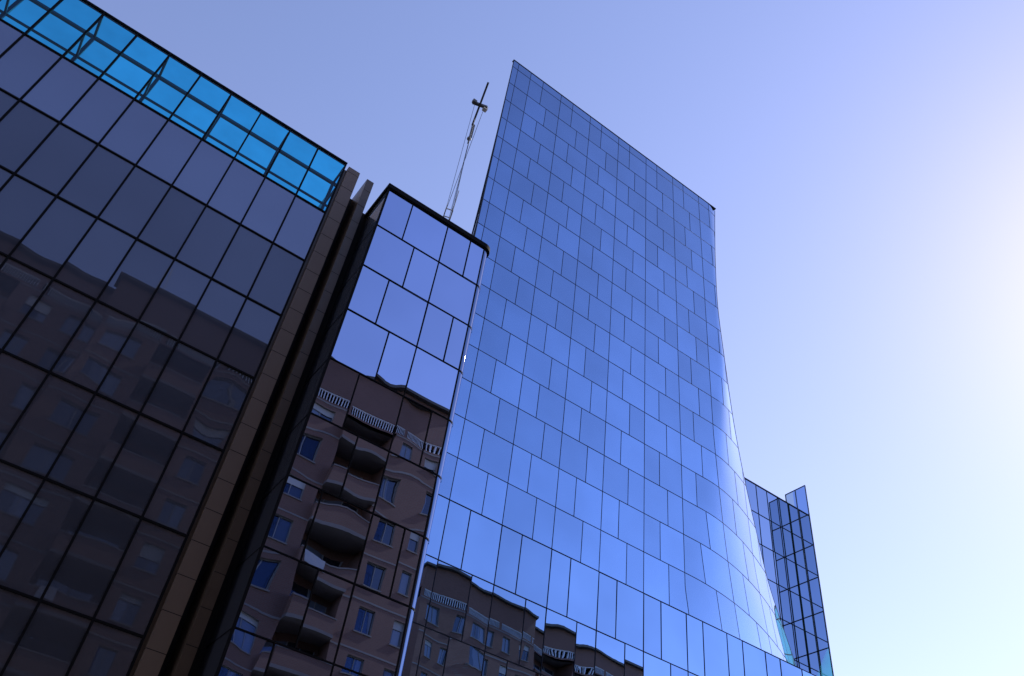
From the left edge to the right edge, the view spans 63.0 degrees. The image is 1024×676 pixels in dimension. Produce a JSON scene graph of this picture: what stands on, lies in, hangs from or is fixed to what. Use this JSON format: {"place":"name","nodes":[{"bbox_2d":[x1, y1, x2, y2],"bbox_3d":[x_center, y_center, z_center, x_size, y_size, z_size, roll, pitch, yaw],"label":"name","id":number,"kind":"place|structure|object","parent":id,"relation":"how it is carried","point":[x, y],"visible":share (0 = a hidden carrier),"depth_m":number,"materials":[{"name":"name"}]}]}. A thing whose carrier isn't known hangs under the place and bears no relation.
{"place":"outdoors","nodes":[
{"label":"outdoors","id":0,"kind":"place"},
{"bbox_2d":[0,0,1023,675],"label":"sky","id":1,"kind":"structure","parent":0,"point":[860,163],"materials":[{"name":"blue"}]},
{"bbox_2d":[438,60,795,665],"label":"tower","id":2,"kind":"structure","parent":0,"point":[646,534],"depth_m":46.56,"materials":[{"name":"blue glass"}]},
{"bbox_2d":[447,60,795,663],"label":"window frames","id":3,"kind":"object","parent":2,"relation":"attached to","point":[714,208],"visible":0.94,"depth_m":47.37,"materials":[{"name":"black metal"}]},
{"bbox_3d":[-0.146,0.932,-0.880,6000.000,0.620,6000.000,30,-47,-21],"label":"ground","id":4,"kind":"structure","parent":0,"visible":0},
{"bbox_2d":[0,0,340,675],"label":"building","id":5,"kind":"structure","parent":4,"relation":"on","point":[30,559],"depth_m":21.88,"materials":[{"name":"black glass"}]},
{"bbox_2d":[1,13,342,207],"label":"steel building crown","id":6,"kind":"object","parent":5,"relation":"on","point":[150,86],"visible":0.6,"depth_m":28.45},
{"bbox_2d":[0,0,347,675],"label":"window frames","id":7,"kind":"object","parent":5,"relation":"attached to","point":[40,600],"visible":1,"depth_m":22.63,"materials":[{"name":"black metal"}]},
{"bbox_2d":[129,167,373,675],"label":"piers","id":8,"kind":"structure","parent":4,"relation":"on","point":[178,636],"depth_m":21.94,"materials":[{"name":"stone"}]},
{"bbox_2d":[196,189,486,675],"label":"building","id":9,"kind":"structure","parent":4,"relation":"on","point":[277,599],"depth_m":22.26,"materials":[{"name":"blue glass"}]},
{"bbox_2d":[205,188,484,675],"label":"window frames","id":10,"kind":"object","parent":9,"relation":"attached to","point":[233,627],"visible":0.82,"depth_m":22.01,"materials":[{"name":"black metal"}]},
{"bbox_2d":[364,183,489,257],"bbox_3d":[-4.204,-2.771,31.623,4.459,0.195,5.928,30,-47,-21],"label":"roof edge","id":11,"kind":"object","parent":9,"relation":"on","point":[411,199],"visible":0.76,"depth_m":29.64,"materials":[{"name":"black metal"}]},
{"bbox_2d":[443,82,488,219],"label":"antenna mast","id":12,"kind":"object","parent":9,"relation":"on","point":[479,105],"visible":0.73,"depth_m":62.58,"materials":[{"name":"painted metal"},{"name":"steel"}]},
{"bbox_2d":[401,495,813,675],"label":"glass facade","id":13,"kind":"structure","parent":4,"relation":"on","point":[448,604],"depth_m":35.20,"materials":[{"name":"blue glass"}]},
{"bbox_2d":[412,494,815,675],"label":"window frames","id":14,"kind":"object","parent":13,"relation":"attached to","point":[563,615],"visible":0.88,"depth_m":35.68,"materials":[{"name":"black metal"}]},
{"bbox_2d":[671,479,832,675],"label":"volume","id":15,"kind":"structure","parent":4,"relation":"on","point":[773,512],"depth_m":57.79,"materials":[{"name":"blue glass"}]},
{"bbox_2d":[744,477,833,675],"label":"mullions","id":16,"kind":"object","parent":15,"relation":"attached to","point":[796,571],"visible":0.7,"depth_m":57.81,"materials":[{"name":"grey metal"}]}
]}

